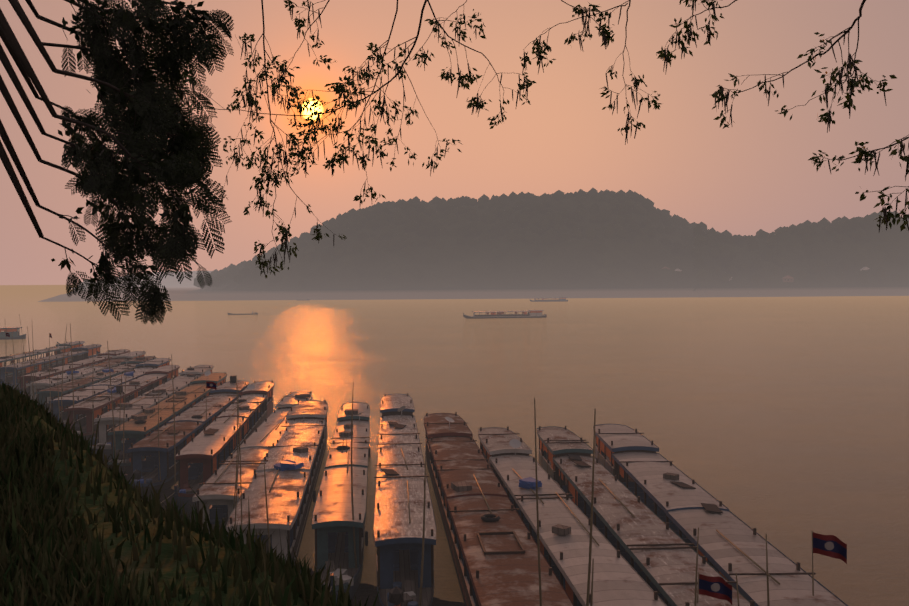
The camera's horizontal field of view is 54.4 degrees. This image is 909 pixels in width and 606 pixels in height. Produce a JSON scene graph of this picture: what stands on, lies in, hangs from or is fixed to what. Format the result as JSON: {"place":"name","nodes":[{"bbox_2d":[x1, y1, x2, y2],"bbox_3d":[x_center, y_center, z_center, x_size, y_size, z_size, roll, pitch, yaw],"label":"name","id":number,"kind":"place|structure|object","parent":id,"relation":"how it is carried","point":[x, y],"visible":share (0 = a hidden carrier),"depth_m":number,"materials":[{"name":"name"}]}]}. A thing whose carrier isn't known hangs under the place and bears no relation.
{"place":"outdoors","nodes":[
{"label":"outdoors","id":0,"kind":"place"},
{"bbox_2d":[0,0,233,324],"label":"tree","id":1,"kind":"object","parent":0,"point":[187,166],"depth_m":4.53,"materials":[{"name":"plant"}]},
{"bbox_2d":[0,285,908,605],"bbox_3d":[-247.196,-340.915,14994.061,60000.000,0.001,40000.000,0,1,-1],"label":"river","id":2,"kind":"structure","parent":0,"point":[782,423],"depth_m":108.39,"materials":[{"name":"liquid"}]},
{"bbox_2d":[0,327,25,339],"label":"boat","id":3,"kind":"object","parent":2,"relation":"on","point":[14,332],"visible":0.83,"depth_m":186.35,"materials":[{"name":"white wood"}]},
{"bbox_2d":[0,341,84,376],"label":"boat","id":4,"kind":"object","parent":2,"relation":"on","point":[58,348],"visible":0.42,"depth_m":120.29,"materials":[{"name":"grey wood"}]},
{"bbox_2d":[0,327,101,388],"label":"boat","id":5,"kind":"object","parent":2,"relation":"on","point":[86,351],"visible":0.56,"depth_m":108.51,"materials":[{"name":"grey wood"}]},
{"bbox_2d":[49,333,51,361],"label":"flag","id":6,"kind":"object","parent":5,"relation":"attached to","point":[49,345],"visible":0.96,"depth_m":105.08,"materials":[{"name":"brown wood"}]},
{"bbox_2d":[12,315,129,396],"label":"boat","id":7,"kind":"object","parent":2,"relation":"on","point":[102,357],"visible":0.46,"depth_m":95.51,"materials":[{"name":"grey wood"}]},
{"bbox_2d":[22,326,145,402],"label":"boat","id":8,"kind":"object","parent":2,"relation":"on","point":[45,382],"visible":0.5,"depth_m":88.84,"materials":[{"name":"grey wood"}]},
{"bbox_2d":[33,348,155,415],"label":"boat","id":9,"kind":"object","parent":2,"relation":"on","point":[93,378],"visible":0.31,"depth_m":83.69,"materials":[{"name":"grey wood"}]},
{"bbox_2d":[49,326,170,426],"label":"boat","id":10,"kind":"object","parent":2,"relation":"on","point":[102,386],"visible":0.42,"depth_m":76.94,"materials":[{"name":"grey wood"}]},
{"bbox_2d":[57,324,179,440],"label":"boat","id":11,"kind":"object","parent":2,"relation":"on","point":[150,380],"visible":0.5,"depth_m":70.98,"materials":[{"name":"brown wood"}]},
{"bbox_2d":[87,365,213,460],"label":"boat","id":12,"kind":"object","parent":2,"relation":"on","point":[141,402],"visible":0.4,"depth_m":66.15,"materials":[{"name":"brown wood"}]},
{"bbox_2d":[104,341,226,475],"bbox_3d":[-21.731,6.150,69.488,2.600,8.422,39.153,0,1,-6],"label":"boat","id":13,"kind":"object","parent":2,"relation":"on","point":[134,429],"visible":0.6,"depth_m":59.19,"materials":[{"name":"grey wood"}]},
{"bbox_2d":[124,375,248,497],"bbox_3d":[-18.064,7.409,62.637,2.561,6.183,35.710,0,1,-4],"label":"boat","id":14,"kind":"object","parent":2,"relation":"on","point":[156,466],"visible":0.71,"depth_m":52.36,"materials":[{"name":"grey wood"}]},
{"bbox_2d":[206,381,216,426],"bbox_3d":[-16.350,7.316,59.443,0.740,4.200,0.175,0,1,-1],"label":"flag","id":15,"kind":"object","parent":14,"relation":"attached to","point":[211,385],"visible":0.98,"depth_m":59.41,"materials":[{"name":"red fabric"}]},
{"bbox_2d":[171,354,273,514],"bbox_3d":[-15.268,6.288,61.424,2.308,8.448,38.171,0,1,-6],"label":"boat","id":16,"kind":"object","parent":2,"relation":"on","point":[208,449],"visible":0.77,"depth_m":52.48,"materials":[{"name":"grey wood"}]},
{"bbox_2d":[228,311,262,314],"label":"boat","id":17,"kind":"object","parent":2,"relation":"on","point":[255,313],"visible":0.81,"depth_m":325.95,"materials":[{"name":"brown"}]},
{"bbox_2d":[192,375,312,535],"bbox_3d":[-11.149,6.673,52.801,2.336,8.036,39.151,0,1,-4],"label":"boat","id":18,"kind":"object","parent":2,"relation":"on","point":[216,489],"visible":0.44,"depth_m":43.49,"materials":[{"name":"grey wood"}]},
{"bbox_2d":[226,385,327,564],"bbox_3d":[-8.833,6.687,47.958,2.782,8.208,38.607,0,1,-6],"label":"boat","id":19,"kind":"object","parent":2,"relation":"on","point":[280,491],"visible":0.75,"depth_m":40.46,"materials":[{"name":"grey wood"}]},
{"bbox_2d":[312,381,370,603],"bbox_3d":[-5.716,6.729,47.647,2.289,8.100,36.964,0,1,-5],"label":"boat","id":20,"kind":"object","parent":2,"relation":"on","point":[338,517],"visible":0.98,"depth_m":36.79,"materials":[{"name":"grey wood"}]},
{"bbox_2d":[373,393,436,605],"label":"boat","id":21,"kind":"object","parent":2,"relation":"on","point":[404,527],"visible":1,"depth_m":34.81,"materials":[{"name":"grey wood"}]},
{"bbox_2d":[463,310,546,318],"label":"river boat","id":22,"kind":"object","parent":2,"relation":"on","point":[530,314],"visible":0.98,"depth_m":279.95,"materials":[{"name":"grey wood"}]},
{"bbox_2d":[424,398,595,605],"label":"boat","id":23,"kind":"object","parent":2,"relation":"on","point":[498,558],"visible":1,"depth_m":32.55,"materials":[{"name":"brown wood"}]},
{"bbox_2d":[530,297,567,301],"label":"boat","id":24,"kind":"object","parent":2,"relation":"on","point":[563,299],"visible":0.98,"depth_m":506.28,"materials":[{"name":"grey wood"}]},
{"bbox_2d":[478,426,739,605],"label":"boat","id":25,"kind":"object","parent":2,"relation":"on","point":[564,534],"visible":0.67,"depth_m":31.82,"materials":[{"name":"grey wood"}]},
{"bbox_2d":[537,426,769,605],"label":"boat","id":26,"kind":"object","parent":2,"relation":"on","point":[658,554],"visible":0.71,"depth_m":33.43,"materials":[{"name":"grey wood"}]},
{"bbox_2d":[697,572,731,603],"bbox_3d":[7.254,8.640,24.783,1.023,2.103,0.224,0,1,14],"label":"flag","id":27,"kind":"object","parent":26,"relation":"attached to","point":[717,587],"visible":1,"depth_m":24.77,"materials":[{"name":"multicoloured fabric"}]},
{"bbox_2d":[593,424,847,605],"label":"boat","id":28,"kind":"object","parent":2,"relation":"on","point":[685,507],"visible":0.62,"depth_m":33.23,"materials":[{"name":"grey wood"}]},
{"bbox_2d":[812,531,846,595],"bbox_3d":[10.726,8.206,25.319,0.933,3.301,0.230,0,1,24],"label":"flag","id":29,"kind":"object","parent":28,"relation":"attached to","point":[832,546],"visible":1,"depth_m":25.27,"materials":[{"name":"multicoloured fabric"}]},
{"bbox_2d":[0,0,908,284],"label":"sky","id":30,"kind":"structure","parent":0,"point":[751,175],"materials":[{"name":"orange"}]},
{"bbox_2d":[6,283,908,605],"bbox_3d":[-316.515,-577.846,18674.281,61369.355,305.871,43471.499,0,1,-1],"label":"ground","id":31,"kind":"structure","parent":0,"point":[364,593],"depth_m":601.08,"materials":[{"name":"soil"}]},
{"bbox_2d":[71,271,211,288],"bbox_3d":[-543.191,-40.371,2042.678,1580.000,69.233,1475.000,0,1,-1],"label":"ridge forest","id":32,"kind":"object","parent":31,"relation":"on","point":[170,281],"visible":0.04,"depth_m":1815.78,"materials":[{"name":"green plant"}]},
{"bbox_2d":[0,380,379,605],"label":"bank grass","id":33,"kind":"structure","parent":31,"relation":"on","point":[38,532],"depth_m":3.88,"materials":[{"name":"green plant"}]},
{"bbox_2d":[74,193,908,290],"bbox_3d":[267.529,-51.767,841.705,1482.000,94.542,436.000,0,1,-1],"label":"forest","id":34,"kind":"object","parent":31,"relation":"on","point":[635,259],"visible":0.38,"depth_m":645.00,"materials":[{"name":"green plant"}]},
{"bbox_2d":[194,188,908,288],"bbox_3d":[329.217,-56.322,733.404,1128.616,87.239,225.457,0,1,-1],"label":"tree crowns","id":35,"kind":"object","parent":31,"relation":"on","point":[341,225],"visible":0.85,"depth_m":677.84,"materials":[{"name":"green plant"}]},
{"bbox_2d":[782,275,793,284],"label":"house","id":36,"kind":"structure","parent":31,"relation":"on","point":[787,278],"depth_m":626.17,"materials":[{"name":"grey"}]},
{"bbox_2d":[150,0,908,277],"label":"tree","id":37,"kind":"object","parent":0,"point":[470,80],"depth_m":8.88,"materials":[{"name":"plant"}]}
]}

